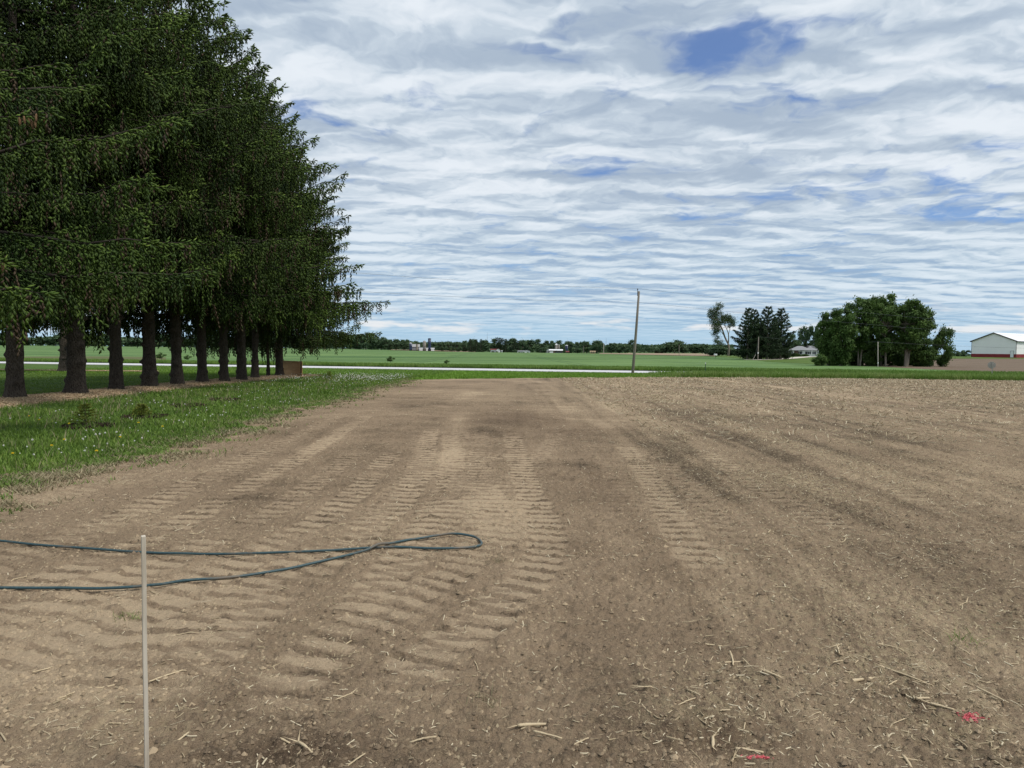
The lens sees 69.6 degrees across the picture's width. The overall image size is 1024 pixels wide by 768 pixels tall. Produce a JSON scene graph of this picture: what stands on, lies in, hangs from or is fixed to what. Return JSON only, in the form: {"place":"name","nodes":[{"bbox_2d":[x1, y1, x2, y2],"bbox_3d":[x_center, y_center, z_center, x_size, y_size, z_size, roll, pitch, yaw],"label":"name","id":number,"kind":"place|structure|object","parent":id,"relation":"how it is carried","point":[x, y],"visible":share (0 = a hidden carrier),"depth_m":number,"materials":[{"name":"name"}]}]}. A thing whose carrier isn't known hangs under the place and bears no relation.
{"place":"outdoors","nodes":[
{"label":"outdoors","id":0,"kind":"place"},
{"bbox_2d":[0,369,157,371],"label":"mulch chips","id":1,"kind":"object","parent":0,"point":[86,370],"visible":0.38,"depth_m":55.02,"materials":[{"name":"brown wood"}]},
{"bbox_2d":[0,356,165,362],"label":"fallow field","id":2,"kind":"structure","parent":0,"point":[101,357],"depth_m":133.33,"materials":[{"name":"green plant"}]},
{"bbox_2d":[0,373,414,479],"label":"flowers","id":3,"kind":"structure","parent":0,"point":[269,381],"depth_m":22.18,"materials":[{"name":"plant"}]},
{"bbox_2d":[0,377,431,510],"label":"border dry grass","id":4,"kind":"structure","parent":0,"point":[53,474],"depth_m":11.48,"materials":[{"name":"beige plant"}]},
{"bbox_2d":[0,364,450,487],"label":"lawn","id":5,"kind":"structure","parent":0,"point":[38,366],"depth_m":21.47,"materials":[{"name":"green plant"}]},
{"bbox_2d":[29,299,121,371],"bbox_3d":[-32.491,-9.363,52.895,10.298,17.234,10.676,1,3,6],"label":"spruce tree","id":6,"kind":"object","parent":5,"relation":"on","point":[61,350],"visible":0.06,"depth_m":52.63,"materials":[{"name":"green plant"}]},
{"bbox_2d":[67,403,103,423],"bbox_3d":[-9.296,0.676,16.008,0.732,0.578,0.708,1,3,0],"label":"spruce sapling","id":7,"kind":"object","parent":5,"relation":"on","point":[85,413],"visible":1,"depth_m":15.97,"materials":[{"name":"green plant"}]},
{"bbox_2d":[61,421,114,429],"bbox_3d":[-9.040,0.900,15.741,1.062,0.172,1.105,-1,3,-28],"label":"planting ring","id":8,"kind":"object","parent":5,"relation":"on","point":[89,426],"visible":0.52,"depth_m":15.63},
{"bbox_2d":[0,0,212,397],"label":"spruce tree","id":9,"kind":"object","parent":5,"relation":"on","point":[110,199],"visible":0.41,"depth_m":22.21,"materials":[{"name":"green plant"}]},
{"bbox_2d":[0,0,217,357],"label":"spruce tree","id":10,"kind":"object","parent":5,"relation":"on","point":[15,295],"visible":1,"depth_m":13.94,"materials":[{"name":"green plant"}]},
{"bbox_2d":[0,0,266,393],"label":"spruce tree","id":11,"kind":"object","parent":5,"relation":"on","point":[75,363],"visible":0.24,"depth_m":24.53,"materials":[{"name":"green plant"}]},
{"bbox_2d":[2,0,276,388],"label":"spruce tree","id":12,"kind":"object","parent":5,"relation":"on","point":[115,361],"visible":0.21,"depth_m":26.95,"materials":[{"name":"green plant"}]},
{"bbox_2d":[121,413,167,419],"bbox_3d":[-8.990,0.801,17.938,1.179,0.177,1.080,1,3,0],"label":"planting ring","id":13,"kind":"object","parent":5,"relation":"on","point":[149,416],"visible":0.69,"depth_m":17.85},
{"bbox_2d":[132,403,152,416],"bbox_3d":[-9.128,0.668,18.133,0.562,0.401,0.522,1,3,0],"label":"spruce sapling","id":14,"kind":"object","parent":13,"relation":"on","point":[142,409],"visible":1,"depth_m":18.11,"materials":[{"name":"green plant"}]},
{"bbox_2d":[0,373,323,407],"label":"mulch bed","id":15,"kind":"object","parent":5,"relation":"on","point":[95,396],"visible":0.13,"depth_m":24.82,"materials":[{"name":"brown wood"}]},
{"bbox_2d":[39,0,322,386],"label":"spruce tree","id":16,"kind":"object","parent":5,"relation":"on","point":[148,376],"visible":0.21,"depth_m":29.83,"materials":[{"name":"green plant"}]},
{"bbox_2d":[94,0,310,383],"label":"spruce tree","id":17,"kind":"object","parent":5,"relation":"on","point":[176,374],"visible":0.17,"depth_m":32.09,"materials":[{"name":"green plant"}]},
{"bbox_2d":[121,0,345,381],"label":"spruce tree","id":18,"kind":"object","parent":5,"relation":"on","point":[202,370],"visible":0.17,"depth_m":34.29,"materials":[{"name":"green plant"}]},
{"bbox_2d":[156,0,364,380],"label":"spruce tree","id":19,"kind":"object","parent":5,"relation":"on","point":[223,343],"visible":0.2,"depth_m":35.76,"materials":[{"name":"green plant"}]},
{"bbox_2d":[181,22,348,379],"bbox_3d":[-14.477,-9.100,37.694,11.960,18.146,11.647,1,3,14],"label":"spruce tree","id":20,"kind":"object","parent":5,"relation":"on","point":[241,368],"visible":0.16,"depth_m":37.39,"materials":[{"name":"green plant"}]},
{"bbox_2d":[163,113,390,374],"bbox_3d":[-14.918,-8.505,45.748,12.643,16.333,14.134,2,3,20],"label":"spruce tree","id":21,"kind":"object","parent":5,"relation":"on","point":[341,336],"visible":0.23,"depth_m":45.94,"materials":[{"name":"green plant"}]},
{"bbox_2d":[196,54,370,377],"bbox_3d":[-13.628,-9.004,40.290,10.615,17.752,11.005,2,3,28],"label":"spruce tree","id":22,"kind":"object","parent":5,"relation":"on","point":[255,368],"visible":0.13,"depth_m":40.46,"materials":[{"name":"green plant"}]},
{"bbox_2d":[275,357,301,375],"bbox_3d":[-14.489,-0.977,47.701,0.074,1.611,4.298,-2,3,-39],"label":"plywood board","id":23,"kind":"object","parent":5,"relation":"on","point":[292,367],"visible":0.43,"depth_m":47.18,"materials":[{"name":"wood"}]},
{"bbox_2d":[228,103,351,375],"bbox_3d":[-15.046,-8.485,43.699,10.796,16.412,10.514,1,3,2],"label":"spruce tree","id":24,"kind":"object","parent":5,"relation":"on","point":[267,327],"visible":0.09,"depth_m":43.22,"materials":[{"name":"green plant"}]},
{"bbox_2d":[262,372,416,383],"bbox_3d":[-9.585,-0.467,42.464,6.777,0.442,23.629,1,3,0],"label":"seed drift","id":25,"kind":"object","parent":5,"relation":"on","point":[370,376],"visible":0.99,"depth_m":40.50,"materials":[{"name":"green plant"}]},
{"bbox_2d":[0,365,731,379],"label":"verge grass","id":26,"kind":"structure","parent":5,"relation":"on","point":[496,374],"depth_m":60.85,"materials":[{"name":"green plant"}]},
{"bbox_2d":[4,363,620,372],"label":"road shoulder","id":27,"kind":"object","parent":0,"point":[347,368],"visible":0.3,"depth_m":79.09},
{"bbox_2d":[0,362,684,372],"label":"road","id":28,"kind":"structure","parent":0,"point":[382,367],"depth_m":81.97,"materials":[{"name":"grey asphalt"}]},
{"bbox_2d":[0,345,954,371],"bbox_3d":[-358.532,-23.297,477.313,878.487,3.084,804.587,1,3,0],"label":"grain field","id":29,"kind":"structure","parent":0,"point":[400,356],"depth_m":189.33,"materials":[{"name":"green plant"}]},
{"bbox_2d":[814,311,844,365],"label":"maple tree","id":30,"kind":"object","parent":29,"relation":"on","point":[822,336],"visible":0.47,"depth_m":150.99,"materials":[{"name":"green plant"}]},
{"bbox_2d":[824,352,840,365],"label":"shrub","id":31,"kind":"object","parent":29,"relation":"on","point":[833,359],"visible":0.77,"depth_m":148.97,"materials":[{"name":"green plant"}]},
{"bbox_2d":[0,345,970,372],"bbox_3d":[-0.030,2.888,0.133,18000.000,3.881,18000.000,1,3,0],"label":"ground","id":32,"kind":"structure","parent":0,"point":[493,368],"depth_m":369.70,"materials":[{"name":"green plant"}]},
{"bbox_2d":[42,335,59,345],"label":"tree","id":33,"kind":"object","parent":32,"relation":"on","point":[49,338],"visible":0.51,"depth_m":895.58,"materials":[{"name":"green plant"}]},
{"bbox_2d":[121,338,141,346],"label":"tree","id":34,"kind":"object","parent":32,"relation":"on","point":[131,342],"visible":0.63,"depth_m":855.98,"materials":[{"name":"green plant"}]},
{"bbox_2d":[155,334,170,346],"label":"tree","id":35,"kind":"object","parent":32,"relation":"on","point":[163,344],"visible":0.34,"depth_m":884.46,"materials":[{"name":"green plant"}]},
{"bbox_2d":[350,332,369,349],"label":"tree","id":36,"kind":"object","parent":32,"relation":"on","point":[363,343],"visible":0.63,"depth_m":928.96,"materials":[{"name":"green plant"}]},
{"bbox_2d":[361,332,377,349],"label":"tree","id":37,"kind":"object","parent":32,"relation":"on","point":[372,341],"visible":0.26,"depth_m":985.17,"materials":[{"name":"green plant"}]},
{"bbox_2d":[24,336,733,352],"bbox_3d":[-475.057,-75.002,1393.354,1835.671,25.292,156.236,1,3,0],"label":"wood","id":38,"kind":"object","parent":32,"relation":"on","point":[646,348],"visible":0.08,"depth_m":1347.12,"materials":[{"name":"green plant"}]},
{"bbox_2d":[374,337,387,349],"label":"tree","id":39,"kind":"object","parent":32,"relation":"on","point":[379,346],"visible":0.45,"depth_m":1065.14,"materials":[{"name":"green plant"}]},
{"bbox_2d":[382,339,394,349],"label":"tree","id":40,"kind":"object","parent":32,"relation":"on","point":[389,343],"visible":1,"depth_m":1008.00,"materials":[{"name":"green plant"}]},
{"bbox_2d":[397,339,409,350],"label":"tree","id":41,"kind":"object","parent":32,"relation":"on","point":[402,345],"visible":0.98,"depth_m":983.98,"materials":[{"name":"green plant"}]},
{"bbox_2d":[437,342,448,350],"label":"tree","id":42,"kind":"object","parent":32,"relation":"on","point":[440,346],"visible":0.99,"depth_m":1006.52,"materials":[{"name":"green plant"}]},
{"bbox_2d":[451,341,462,350],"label":"tree","id":43,"kind":"object","parent":32,"relation":"on","point":[456,345],"visible":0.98,"depth_m":986.17,"materials":[{"name":"green plant"}]},
{"bbox_2d":[479,339,491,350],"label":"tree","id":44,"kind":"object","parent":32,"relation":"on","point":[485,346],"visible":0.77,"depth_m":984.45,"materials":[{"name":"green plant"}]},
{"bbox_2d":[0,357,1023,374],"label":"roadside weeds","id":45,"kind":"object","parent":32,"relation":"on","point":[506,366],"visible":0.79,"depth_m":86.36,"materials":[{"name":"green plant"}]},
{"bbox_2d":[506,338,518,351],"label":"tree","id":46,"kind":"object","parent":32,"relation":"on","point":[510,342],"visible":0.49,"depth_m":965.01,"materials":[{"name":"green plant"}]},
{"bbox_2d":[523,339,536,351],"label":"tree","id":47,"kind":"object","parent":32,"relation":"on","point":[527,343],"visible":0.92,"depth_m":945.44,"materials":[{"name":"green plant"}]},
{"bbox_2d":[533,339,547,352],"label":"tree","id":48,"kind":"object","parent":32,"relation":"on","point":[537,344],"visible":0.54,"depth_m":983.56,"materials":[{"name":"green plant"}]},
{"bbox_2d":[543,340,555,348],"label":"tree","id":49,"kind":"object","parent":32,"relation":"on","point":[551,345],"visible":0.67,"depth_m":928.01,"materials":[{"name":"green plant"}]},
{"bbox_2d":[562,340,574,352],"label":"tree","id":50,"kind":"object","parent":32,"relation":"on","point":[569,344],"visible":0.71,"depth_m":1005.63,"materials":[{"name":"green plant"}]},
{"bbox_2d":[581,340,593,352],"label":"tree","id":51,"kind":"object","parent":32,"relation":"on","point":[587,346],"visible":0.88,"depth_m":987.15,"materials":[{"name":"green plant"}]},
{"bbox_2d":[590,339,604,353],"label":"tree","id":52,"kind":"object","parent":32,"relation":"on","point":[597,345],"visible":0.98,"depth_m":925.44,"materials":[{"name":"green plant"}]},
{"bbox_2d":[605,343,617,352],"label":"tree","id":53,"kind":"object","parent":32,"relation":"on","point":[611,347],"visible":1,"depth_m":964.38,"materials":[{"name":"green plant"}]},
{"bbox_2d":[626,339,640,351],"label":"tree","id":54,"kind":"object","parent":32,"relation":"on","point":[630,346],"visible":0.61,"depth_m":806.91,"materials":[{"name":"green plant"}]},
{"bbox_2d":[663,339,686,352],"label":"tree","id":55,"kind":"object","parent":32,"relation":"on","point":[680,345],"visible":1,"depth_m":793.43,"materials":[{"name":"green plant"}]},
{"bbox_2d":[685,344,699,352],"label":"tree","id":56,"kind":"object","parent":32,"relation":"on","point":[690,347],"visible":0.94,"depth_m":814.84,"materials":[{"name":"green plant"}]},
{"bbox_2d":[694,344,710,352],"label":"tree","id":57,"kind":"object","parent":32,"relation":"on","point":[702,347],"visible":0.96,"depth_m":810.14,"materials":[{"name":"green plant"}]},
{"bbox_2d":[787,334,803,346],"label":"tree","id":58,"kind":"object","parent":32,"relation":"on","point":[797,342],"visible":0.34,"depth_m":330.19,"materials":[{"name":"green plant"}]},
{"bbox_2d":[795,326,813,346],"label":"tree","id":59,"kind":"object","parent":32,"relation":"on","point":[805,336],"visible":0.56,"depth_m":332.45,"materials":[{"name":"green plant"}]},
{"bbox_2d":[807,324,818,345],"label":"tree","id":60,"kind":"object","parent":32,"relation":"on","point":[809,333],"visible":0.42,"depth_m":329.54,"materials":[{"name":"green plant"}]},
{"bbox_2d":[811,354,827,365],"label":"shrub","id":61,"kind":"object","parent":32,"relation":"on","point":[819,360],"visible":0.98,"depth_m":146.18,"materials":[{"name":"green plant"}]},
{"bbox_2d":[824,306,861,365],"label":"maple tree","id":62,"kind":"object","parent":32,"relation":"on","point":[847,333],"visible":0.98,"depth_m":147.43,"materials":[{"name":"green plant"}]},
{"bbox_2d":[842,295,882,365],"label":"maple tree","id":63,"kind":"object","parent":32,"relation":"on","point":[867,308],"visible":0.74,"depth_m":148.88,"materials":[{"name":"green plant"}]},
{"bbox_2d":[848,342,879,365],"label":"shrub","id":64,"kind":"object","parent":32,"relation":"on","point":[854,358],"visible":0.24,"depth_m":157.55,"materials":[{"name":"green plant"}]},
{"bbox_2d":[862,349,882,365],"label":"shrub","id":65,"kind":"object","parent":32,"relation":"on","point":[869,357],"visible":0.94,"depth_m":152.18,"materials":[{"name":"green plant"}]},
{"bbox_2d":[870,291,897,365],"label":"maple tree","id":66,"kind":"object","parent":32,"relation":"on","point":[884,301],"visible":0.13,"depth_m":153.06,"materials":[{"name":"green plant"}]},
{"bbox_2d":[870,301,903,365],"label":"maple tree","id":67,"kind":"object","parent":32,"relation":"on","point":[884,338],"visible":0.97,"depth_m":147.86,"materials":[{"name":"green plant"}]},
{"bbox_2d":[882,345,912,365],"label":"shrub","id":68,"kind":"object","parent":32,"relation":"on","point":[889,355],"visible":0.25,"depth_m":157.47,"materials":[{"name":"green plant"}]},
{"bbox_2d":[889,353,910,365],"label":"shrub","id":69,"kind":"object","parent":32,"relation":"on","point":[897,359],"visible":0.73,"depth_m":152.50,"materials":[{"name":"green plant"}]},
{"bbox_2d":[886,294,932,366],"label":"maple tree","id":70,"kind":"object","parent":32,"relation":"on","point":[912,337],"visible":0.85,"depth_m":146.92,"materials":[{"name":"green plant"}]},
{"bbox_2d":[902,308,938,361],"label":"maple tree","id":71,"kind":"object","parent":32,"relation":"on","point":[931,324],"visible":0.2,"depth_m":149.58,"materials":[{"name":"green plant"}]},
{"bbox_2d":[909,350,932,366],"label":"shrub","id":72,"kind":"object","parent":32,"relation":"on","point":[920,358],"visible":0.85,"depth_m":149.92,"materials":[{"name":"green plant"}]},
{"bbox_2d":[915,345,939,366],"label":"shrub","id":73,"kind":"object","parent":32,"relation":"on","point":[931,353],"visible":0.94,"depth_m":148.94,"materials":[{"name":"green plant"}]},
{"bbox_2d":[0,377,1023,767],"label":"soil field","id":74,"kind":"structure","parent":0,"point":[534,441],"depth_m":5.61,"materials":[{"name":"brown soil"}]},
{"bbox_2d":[141,535,148,767],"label":"wooden stake","id":75,"kind":"object","parent":74,"relation":"on","point":[144,649],"visible":1,"depth_m":2.98,"materials":[{"name":"beige wood"}]},
{"bbox_2d":[0,379,421,521],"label":"border tufts","id":76,"kind":"object","parent":74,"relation":"on","point":[153,450],"visible":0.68,"depth_m":12.57,"materials":[{"name":"green plant"}]},
{"bbox_2d":[0,532,482,589],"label":"garden hose","id":77,"kind":"object","parent":74,"relation":"on","point":[376,546],"visible":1,"depth_m":6.19,"materials":[{"name":"teal rubber"}]},
{"bbox_2d":[285,732,320,758],"bbox_3d":[-0.901,1.577,3.209,0.098,0.025,0.257,-2,4,-43],"label":"stalk","id":78,"kind":"object","parent":74,"relation":"on","point":[302,744],"visible":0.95,"depth_m":3.23,"materials":[{"name":"beige plant"}]},
{"bbox_2d":[457,677,501,709],"bbox_3d":[-0.151,1.545,3.649,0.252,0.082,0.213,-1,3,-29],"label":"grass tuft","id":79,"kind":"object","parent":74,"relation":"on","point":[486,697],"visible":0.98,"depth_m":3.65,"materials":[{"name":"plant"}]},
{"bbox_2d":[0,391,1023,567],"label":"straw litter","id":80,"kind":"object","parent":74,"relation":"on","point":[850,462],"visible":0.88,"depth_m":9.30,"materials":[{"name":"beige plant"}]},
{"bbox_2d":[0,448,1023,767],"bbox_3d":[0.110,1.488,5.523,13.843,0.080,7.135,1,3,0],"label":"stalk litter","id":81,"kind":"object","parent":74,"relation":"on","point":[638,666],"visible":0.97,"depth_m":3.81,"materials":[{"name":"beige plant"}]},
{"bbox_2d":[508,723,561,727],"bbox_3d":[0.096,1.577,3.400,0.276,0.028,0.058,0,3,-6],"label":"stalk","id":82,"kind":"object","parent":74,"relation":"on","point":[529,724],"visible":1,"depth_m":3.41,"materials":[{"name":"beige plant"}]},
{"bbox_2d":[533,730,561,738],"bbox_3d":[0.161,1.576,3.312,0.141,0.011,0.014,2,3,25],"label":"stalk","id":83,"kind":"object","parent":74,"relation":"on","point":[540,732],"visible":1,"depth_m":3.31,"materials":[{"name":"beige plant"}]},
{"bbox_2d":[560,377,1023,444],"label":"field stubble","id":84,"kind":"object","parent":74,"relation":"on","point":[890,381],"visible":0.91,"depth_m":30.39,"materials":[{"name":"beige plant"}]},
{"bbox_2d":[876,663,925,682],"bbox_3d":[2.139,1.576,4.022,0.062,0.023,0.335,-1,3,-35],"label":"stalk","id":85,"kind":"object","parent":74,"relation":"on","point":[902,673],"visible":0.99,"depth_m":4.02,"materials":[{"name":"beige plant"}]},
{"bbox_2d":[920,698,965,714],"bbox_3d":[2.109,1.577,3.612,0.230,0.024,0.030,3,4,45],"label":"stalk","id":86,"kind":"object","parent":74,"relation":"on","point":[937,705],"visible":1,"depth_m":3.62,"materials":[{"name":"beige plant"}]},
{"bbox_2d":[947,624,990,646],"bbox_3d":[2.764,1.543,4.485,0.232,0.082,0.280,-1,3,-26],"label":"grass tuft","id":87,"kind":"object","parent":74,"relation":"on","point":[963,637],"visible":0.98,"depth_m":4.50,"materials":[{"name":"green plant"}]},
{"bbox_2d":[956,710,988,722],"bbox_3d":[2.219,1.603,3.551,0.138,0.032,0.074,1,3,0],"label":"paint mark","id":88,"kind":"object","parent":74,"relation":"on","point":[967,716],"visible":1,"depth_m":3.55,"materials":[{"name":"pink paint"}]},
{"bbox_2d":[0,0,1023,354],"label":"sky","id":89,"kind":"structure","parent":0,"point":[817,154],"materials":[{"name":"white"}]},
{"bbox_2d":[599,353,714,355],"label":"stubble field","id":90,"kind":"structure","parent":0,"point":[694,354],"depth_m":437.11,"materials":[{"name":"beige plant"}]},
{"bbox_2d":[410,371,933,379],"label":"roadside verge","id":91,"kind":"structure","parent":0,"point":[524,377],"depth_m":53.74,"materials":[{"name":"green plant"}]},
{"bbox_2d":[631,289,639,372],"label":"utility pole","id":92,"kind":"object","parent":91,"relation":"on","point":[635,338],"visible":0.92,"depth_m":71.37,"materials":[{"name":"wood"}]},
{"bbox_2d":[717,356,826,364],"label":"house lawn","id":93,"kind":"structure","parent":0,"point":[807,360],"depth_m":207.63,"materials":[{"name":"green plant"}]},
{"bbox_2d":[705,346,734,355],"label":"tree","id":94,"kind":"object","parent":93,"relation":"on","point":[721,350],"visible":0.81,"depth_m":324.87,"materials":[{"name":"green plant"}]},
{"bbox_2d":[706,302,738,355],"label":"leaning tree","id":95,"kind":"object","parent":93,"relation":"on","point":[715,322],"visible":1,"depth_m":318.63,"materials":[{"name":"green plant"}]},
{"bbox_2d":[730,308,764,359],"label":"spruce tree","id":96,"kind":"object","parent":93,"relation":"on","point":[746,351],"visible":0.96,"depth_m":220.68,"materials":[{"name":"green plant"}]},
{"bbox_2d":[742,309,764,358],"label":"spruce tree","id":97,"kind":"object","parent":93,"relation":"on","point":[756,314],"visible":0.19,"depth_m":224.72,"materials":[{"name":"green plant"}]},
{"bbox_2d":[750,306,784,358],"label":"spruce tree","id":98,"kind":"object","parent":93,"relation":"on","point":[767,342],"visible":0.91,"depth_m":219.38,"materials":[{"name":"green plant"}]},
{"bbox_2d":[768,308,796,358],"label":"spruce tree","id":99,"kind":"object","parent":93,"relation":"on","point":[786,347],"visible":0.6,"depth_m":226.31,"materials":[{"name":"green plant"}]},
{"bbox_2d":[791,346,818,355],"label":"house","id":100,"kind":"structure","parent":93,"relation":"on","point":[808,350],"depth_m":293.23,"materials":[{"name":"white"}]},
{"bbox_2d":[632,369,1023,380],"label":"tall verge grass","id":101,"kind":"structure","parent":0,"point":[860,375],"depth_m":60.97,"materials":[{"name":"green plant"}]},
{"bbox_2d":[862,359,1023,371],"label":"ploughed field","id":102,"kind":"structure","parent":0,"point":[1003,365],"depth_m":162.46,"materials":[{"name":"soil"}]},
{"bbox_2d":[931,323,957,366],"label":"bushy tree","id":103,"kind":"object","parent":102,"relation":"on","point":[940,341],"visible":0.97,"depth_m":150.77,"materials":[{"name":"green plant"}]},
{"bbox_2d":[952,356,1023,358],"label":"barn yard","id":104,"kind":"structure","parent":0,"point":[961,357],"depth_m":238.83,"materials":[{"name":"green plant"}]},
{"bbox_2d":[970,332,1023,357],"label":"barn","id":105,"kind":"structure","parent":104,"relation":"on","point":[1010,345],"depth_m":254.99,"materials":[{"name":"white metal"}]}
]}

